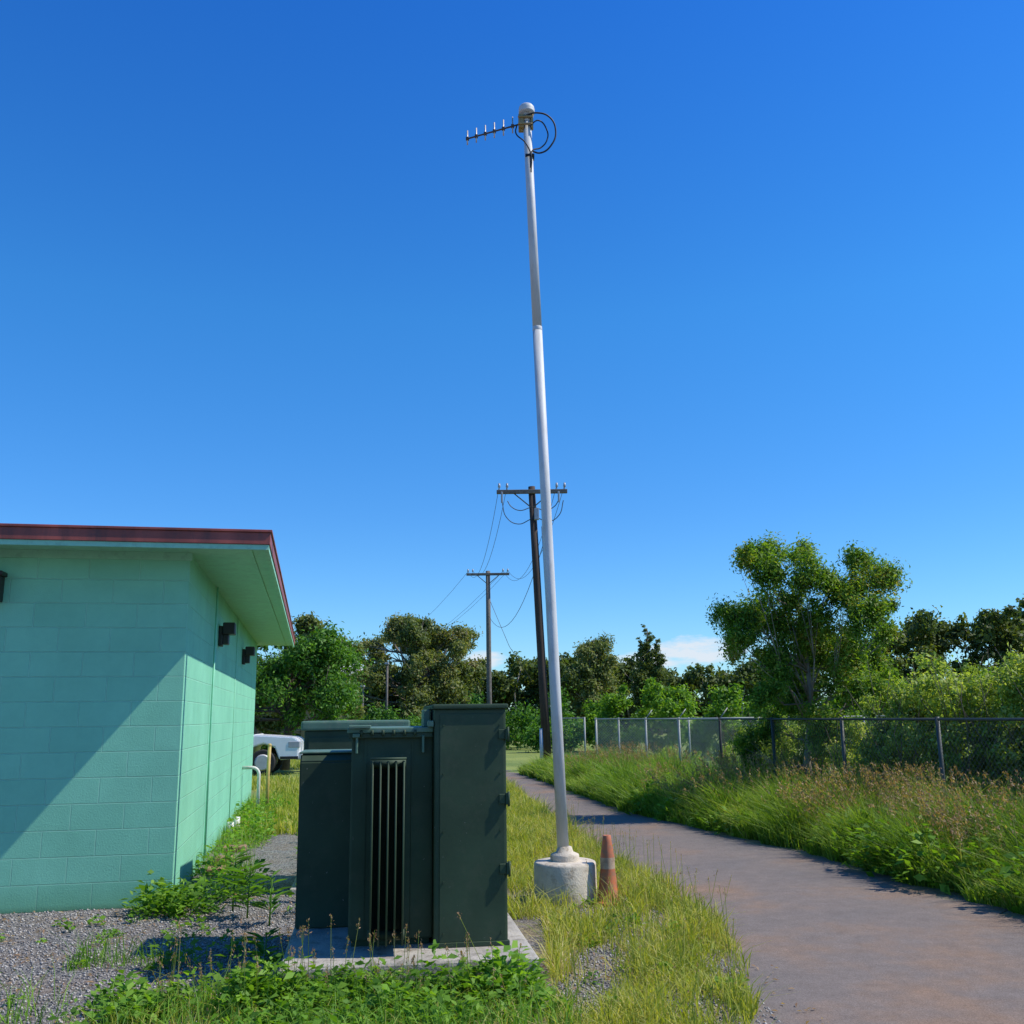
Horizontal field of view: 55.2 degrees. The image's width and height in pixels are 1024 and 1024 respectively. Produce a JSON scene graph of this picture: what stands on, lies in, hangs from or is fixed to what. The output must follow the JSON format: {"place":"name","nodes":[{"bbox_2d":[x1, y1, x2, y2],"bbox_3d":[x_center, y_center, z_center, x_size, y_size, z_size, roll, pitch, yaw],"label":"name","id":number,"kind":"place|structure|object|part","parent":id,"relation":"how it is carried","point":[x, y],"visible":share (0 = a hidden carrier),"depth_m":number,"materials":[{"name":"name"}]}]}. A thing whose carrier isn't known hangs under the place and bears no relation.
{"place":"outdoors","nodes":[
{"label":"outdoors","id":0,"kind":"place"},
{"bbox_2d":[195,789,298,901],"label":"path grass","id":1,"kind":"structure","parent":0,"point":[223,836],"depth_m":12.56,"materials":[{"name":"green plant"}]},
{"bbox_2d":[234,759,552,834],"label":"field grass","id":2,"kind":"structure","parent":0,"point":[291,826],"depth_m":16.75,"materials":[{"name":"green plant"}]},
{"bbox_2d":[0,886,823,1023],"bbox_3d":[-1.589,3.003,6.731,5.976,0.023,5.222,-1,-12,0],"label":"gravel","id":3,"kind":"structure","parent":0,"point":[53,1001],"depth_m":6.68,"materials":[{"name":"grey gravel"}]},
{"bbox_2d":[0,716,1023,1023],"bbox_3d":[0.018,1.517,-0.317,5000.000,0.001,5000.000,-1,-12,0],"label":"ground","id":4,"kind":"structure","parent":0,"point":[276,852],"depth_m":7.22,"materials":[{"name":"grey gravel"}]},
{"bbox_2d":[0,557,189,913],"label":"end wall","id":5,"kind":"structure","parent":4,"relation":"on","point":[92,656],"depth_m":8.52,"materials":[{"name":"teal paint"}]},
{"bbox_2d":[0,570,7,601],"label":"wall lamp front","id":6,"kind":"object","parent":5,"relation":"attached to","point":[3,574],"depth_m":8.54,"materials":[{"name":"brown metal"}]},
{"bbox_2d":[0,549,192,560],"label":"frieze end","id":7,"kind":"object","parent":5,"relation":"attached to","point":[15,553],"visible":1,"depth_m":8.79,"materials":[{"name":"paint"}]},
{"bbox_2d":[172,557,256,890],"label":"side wall","id":8,"kind":"structure","parent":4,"relation":"on","point":[193,760],"depth_m":10.96,"materials":[{"name":"teal paint"}]},
{"bbox_2d":[0,545,291,645],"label":"soffit","id":9,"kind":"structure","parent":8,"relation":"on","point":[232,575],"depth_m":10.87,"materials":[{"name":"paint"}]},
{"bbox_2d":[0,539,268,549],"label":"trim front","id":10,"kind":"structure","parent":9,"relation":"attached to","point":[129,544],"depth_m":8.40,"materials":[{"name":"paint"}]},
{"bbox_2d":[0,526,270,544],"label":"fascia front","id":11,"kind":"structure","parent":9,"relation":"attached to","point":[108,535],"depth_m":8.40,"materials":[{"name":"metal"}]},
{"bbox_2d":[0,523,295,639],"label":"roof","id":12,"kind":"structure","parent":9,"relation":"on","point":[136,528],"depth_m":8.45,"materials":[{"name":"metal"}]},
{"bbox_2d":[248,550,285,645],"bbox_3d":[-3.507,1.538,14.472,0.040,0.013,12.170,2,-12,-11],"label":"soffit batten","id":13,"kind":"object","parent":9,"relation":"attached to","point":[260,579],"visible":1,"depth_m":11.37,"materials":[{"name":"wood"}]},
{"bbox_2d":[264,548,293,647],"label":"trim side","id":14,"kind":"structure","parent":9,"relation":"attached to","point":[272,570],"depth_m":11.34,"materials":[{"name":"paint"}]},
{"bbox_2d":[269,537,294,645],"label":"fascia side","id":15,"kind":"structure","parent":9,"relation":"attached to","point":[272,551],"depth_m":11.30,"materials":[{"name":"metal"}]},
{"bbox_2d":[203,587,218,856],"bbox_3d":[-3.358,2.303,10.938,0.022,2.940,0.022,-2,-12,5],"label":"wall conduit","id":16,"kind":"object","parent":8,"relation":"attached to","point":[210,733],"depth_m":10.92,"materials":[{"name":"metal"}]},
{"bbox_2d":[218,622,235,646],"bbox_3d":[-3.451,1.488,11.873,0.188,0.280,0.220,2,-12,-11],"label":"wall lamp","id":17,"kind":"object","parent":8,"relation":"attached to","point":[226,629],"visible":1,"depth_m":11.79,"materials":[{"name":"brown metal"}]},
{"bbox_2d":[229,618,238,817],"bbox_3d":[-4.076,3.071,14.329,0.015,3.040,0.015,-2,-12,5],"label":"wall joint","id":18,"kind":"object","parent":8,"relation":"attached to","point":[233,720],"depth_m":14.32,"materials":[{"name":"paint"}]},
{"bbox_2d":[242,647,254,664],"bbox_3d":[-4.252,2.319,15.807,0.188,0.280,0.220,2,-12,-11],"label":"wall lamp","id":19,"kind":"object","parent":8,"relation":"attached to","point":[247,652],"visible":1,"depth_m":15.72,"materials":[{"name":"brown metal"}]},
{"bbox_2d":[242,766,260,806],"bbox_3d":[-4.384,4.663,16.431,0.308,0.788,0.056,2,-12,-11],"label":"vent pipe","id":20,"kind":"object","parent":8,"relation":"attached to","point":[256,769],"visible":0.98,"depth_m":16.46,"materials":[{"name":"white plastic"}]},
{"bbox_2d":[205,844,246,875],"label":"stepping block","id":21,"kind":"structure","parent":4,"relation":"on","point":[221,867],"depth_m":10.70,"materials":[{"name":"concrete"}]},
{"bbox_2d":[227,817,239,833],"bbox_3d":[-3.848,4.342,13.534,0.086,0.220,0.392,-1,-12,0],"label":"drain pipe","id":22,"kind":"object","parent":4,"relation":"on","point":[233,823],"visible":0.42,"depth_m":13.39,"materials":[{"name":"white plastic"}]},
{"bbox_2d":[212,850,255,910],"bbox_3d":[-2.321,3.073,8.142,0.388,0.467,0.374,-1,-12,0],"label":"spiky weed","id":23,"kind":"object","parent":4,"relation":"on","point":[243,859],"visible":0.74,"depth_m":8.16,"materials":[{"name":"green plant"}]},
{"bbox_2d":[223,861,271,917],"bbox_3d":[-2.129,3.030,7.840,0.434,0.422,0.412,-1,-12,0],"label":"spiky weed","id":24,"kind":"object","parent":4,"relation":"on","point":[244,897],"visible":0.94,"depth_m":7.84,"materials":[{"name":"green plant"}]},
{"bbox_2d":[237,927,285,968],"bbox_3d":[-1.489,2.666,5.878,0.366,0.318,0.301,-1,-12,0],"label":"spiky weed","id":25,"kind":"object","parent":4,"relation":"on","point":[260,946],"visible":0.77,"depth_m":5.89,"materials":[{"name":"green plant"}]},
{"bbox_2d":[265,743,271,806],"bbox_3d":[-4.138,4.520,16.638,0.072,1.148,0.070,-4,-12,15],"label":"yellow post","id":26,"kind":"object","parent":4,"relation":"on","point":[268,772],"visible":0.93,"depth_m":16.64,"materials":[{"name":"paint"}]},
{"bbox_2d":[247,869,293,925],"bbox_3d":[-1.859,2.981,7.548,0.388,0.392,0.360,5,-13,-25],"label":"spiky weed","id":27,"kind":"object","parent":4,"relation":"on","point":[259,904],"visible":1,"depth_m":7.55,"materials":[{"name":"green plant"}]},
{"bbox_2d":[252,726,303,775],"bbox_3d":[-8.804,6.740,28.365,5.570,1.696,2.050,1,-12,-6],"label":"pickup truck","id":28,"kind":"object","parent":4,"relation":"on","point":[286,747],"visible":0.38,"depth_m":27.79,"materials":[{"name":"white paint"}]},
{"bbox_2d":[0,923,606,1023],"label":"weed grass","id":29,"kind":"structure","parent":4,"relation":"on","point":[345,1021],"depth_m":5.06,"materials":[{"name":"green plant"}]},
{"bbox_2d":[254,610,371,746],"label":"eucalyptus tree","id":30,"kind":"object","parent":4,"relation":"on","point":[300,623],"visible":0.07,"depth_m":41.35,"materials":[{"name":"green plant"}]},
{"bbox_2d":[254,617,374,769],"bbox_3d":[-7.377,5.758,31.011,5.853,4.695,4.487,-1,-12,0],"label":"broadleaf tree","id":31,"kind":"object","parent":4,"relation":"on","point":[314,671],"visible":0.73,"depth_m":30.40,"materials":[{"name":"green plant"}]},
{"bbox_2d":[152,912,527,1019],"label":"seeding weeds","id":32,"kind":"object","parent":4,"relation":"on","point":[299,956],"visible":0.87,"depth_m":5.39,"materials":[{"name":"green plant"}]},
{"bbox_2d":[290,720,409,895],"bbox_3d":[-1.522,2.831,9.512,1.110,1.580,1.110,1,-12,-8],"label":"utility cabinet","id":33,"kind":"object","parent":4,"relation":"on","point":[326,735],"visible":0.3,"depth_m":9.14,"materials":[{"name":"metal"}]},
{"bbox_3d":[-1.456,2.733,9.046,0.870,1.280,0.011,1,-12,-8],"label":"cabinet door","id":34,"kind":"part","parent":33,"relation":"part of","materials":[{"name":"green metal"}]},
{"bbox_2d":[360,685,364,719],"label":"light pole","id":35,"kind":"object","parent":4,"relation":"on","point":[363,695],"visible":0.33,"depth_m":53.03,"materials":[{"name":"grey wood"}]},
{"bbox_2d":[0,791,748,1023],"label":"broadleaf weeds","id":36,"kind":"object","parent":4,"relation":"on","point":[172,900],"visible":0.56,"depth_m":5.37,"materials":[{"name":"green plant"}]},
{"bbox_2d":[385,662,388,708],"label":"light pole","id":37,"kind":"object","parent":4,"relation":"on","point":[386,663],"visible":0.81,"depth_m":53.15,"materials":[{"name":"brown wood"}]},
{"bbox_2d":[278,704,539,993],"bbox_3d":[-0.703,2.157,6.580,1.505,1.682,1.680,1,-12,-8],"label":"pad transformer","id":38,"kind":"object","parent":4,"relation":"on","point":[400,828],"visible":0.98,"depth_m":6.18,"materials":[{"name":"metal"}]},
{"bbox_2d":[345,611,486,720],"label":"eucalyptus tree","id":39,"kind":"object","parent":4,"relation":"on","point":[426,642],"visible":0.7,"depth_m":57.16,"materials":[{"name":"green plant"}]},
{"bbox_2d":[257,684,610,752],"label":"hedge","id":40,"kind":"object","parent":4,"relation":"on","point":[529,730],"visible":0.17,"depth_m":47.27,"materials":[{"name":"green plant"}]},
{"bbox_2d":[466,569,531,703],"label":"utility pole","id":41,"kind":"object","parent":4,"relation":"on","point":[487,574],"visible":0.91,"depth_m":48.80,"materials":[{"name":"brown wood"}]},
{"bbox_2d":[388,488,563,645],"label":"overhead wires","id":42,"kind":"object","parent":41,"relation":"attached to","point":[502,571],"visible":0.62,"depth_m":36.71,"materials":[{"name":"black metal"}]},
{"bbox_2d":[466,102,596,906],"bbox_3d":[0.170,-0.346,9.324,1.122,7.684,0.536,-8,-14,32],"label":"antenna mast","id":43,"kind":"object","parent":4,"relation":"on","point":[563,865],"visible":0.98,"depth_m":8.87,"materials":[{"name":"metal"}]},
{"bbox_2d":[497,482,566,759],"bbox_3d":[0.657,3.302,29.156,2.160,8.545,0.434,-1,-12,0],"label":"utility pole","id":44,"kind":"object","parent":4,"relation":"on","point":[544,729],"visible":0.88,"depth_m":29.27,"materials":[{"name":"brown wood"}]},
{"bbox_2d":[548,631,631,720],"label":"eucalyptus tree","id":45,"kind":"object","parent":4,"relation":"on","point":[591,677],"visible":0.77,"depth_m":71.78,"materials":[{"name":"green plant"}]},
{"bbox_2d":[592,835,623,906],"bbox_3d":[0.811,3.026,8.305,0.280,0.550,0.280,6,-13,-28],"label":"traffic cone","id":46,"kind":"object","parent":4,"relation":"on","point":[607,864],"visible":0.74,"depth_m":8.26,"materials":[{"name":"plastic"}]},
{"bbox_2d":[540,801,738,1023],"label":"seeding grass","id":47,"kind":"structure","parent":4,"relation":"on","point":[657,898],"depth_m":6.59,"materials":[{"name":"green plant"}]},
{"bbox_2d":[626,637,652,711],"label":"conifer tree","id":48,"kind":"object","parent":4,"relation":"on","point":[640,675],"visible":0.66,"depth_m":76.62,"materials":[{"name":"green plant"}]},
{"bbox_2d":[260,594,1023,732],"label":"distant treeline","id":49,"kind":"object","parent":4,"relation":"on","point":[992,629],"visible":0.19,"depth_m":83.19,"materials":[{"name":"green plant"}]},
{"bbox_2d":[635,624,656,734],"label":"conifer tree","id":50,"kind":"object","parent":4,"relation":"on","point":[649,655],"visible":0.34,"depth_m":76.93,"materials":[{"name":"green plant"}]},
{"bbox_2d":[504,779,798,1023],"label":"verge grass","id":51,"kind":"structure","parent":4,"relation":"on","point":[524,846],"depth_m":6.67,"materials":[{"name":"green plant"}]},
{"bbox_2d":[650,634,668,734],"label":"conifer tree","id":52,"kind":"object","parent":4,"relation":"on","point":[659,674],"visible":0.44,"depth_m":76.89,"materials":[{"name":"green plant"}]},
{"bbox_2d":[564,665,1011,763],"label":"roadside shrubs","id":53,"kind":"object","parent":4,"relation":"on","point":[665,705],"visible":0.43,"depth_m":38.05,"materials":[{"name":"green plant"}]},
{"bbox_2d":[562,708,1023,811],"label":"chain link fence","id":54,"kind":"object","parent":4,"relation":"on","point":[937,720],"visible":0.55,"depth_m":14.30,"materials":[{"name":"grey metal"}]},
{"bbox_2d":[565,740,1023,865],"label":"reddish grass","id":55,"kind":"structure","parent":4,"relation":"on","point":[887,776],"depth_m":11.60,"materials":[{"name":"green plant"}]},
{"bbox_2d":[578,767,1023,913],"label":"verge weeds","id":56,"kind":"object","parent":4,"relation":"on","point":[945,889],"visible":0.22,"depth_m":9.23,"materials":[{"name":"green plant"}]},
{"bbox_2d":[705,530,912,781],"bbox_3d":[4.783,2.416,15.402,3.384,4.561,2.391,-1,-12,0],"label":"roadside tree","id":57,"kind":"object","parent":4,"relation":"on","point":[807,645],"visible":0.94,"depth_m":15.18,"materials":[{"name":"green plant"}]},
{"bbox_2d":[631,643,1023,805],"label":"shrub bank","id":58,"kind":"object","parent":4,"relation":"on","point":[973,690],"visible":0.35,"depth_m":12.83,"materials":[{"name":"green plant"}]},
{"bbox_2d":[0,0,1023,713],"label":"sky","id":59,"kind":"structure","parent":0,"point":[260,269],"materials":[{"name":"blue"}]},
{"bbox_2d":[506,770,1023,1023],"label":"paved path","id":60,"kind":"structure","parent":0,"point":[843,945],"depth_m":7.01,"materials":[{"name":"grey asphalt"}]},
{"bbox_2d":[517,742,1023,914],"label":"tall grass","id":61,"kind":"structure","parent":0,"point":[779,828],"depth_m":11.72,"materials":[{"name":"green plant"}]}
]}

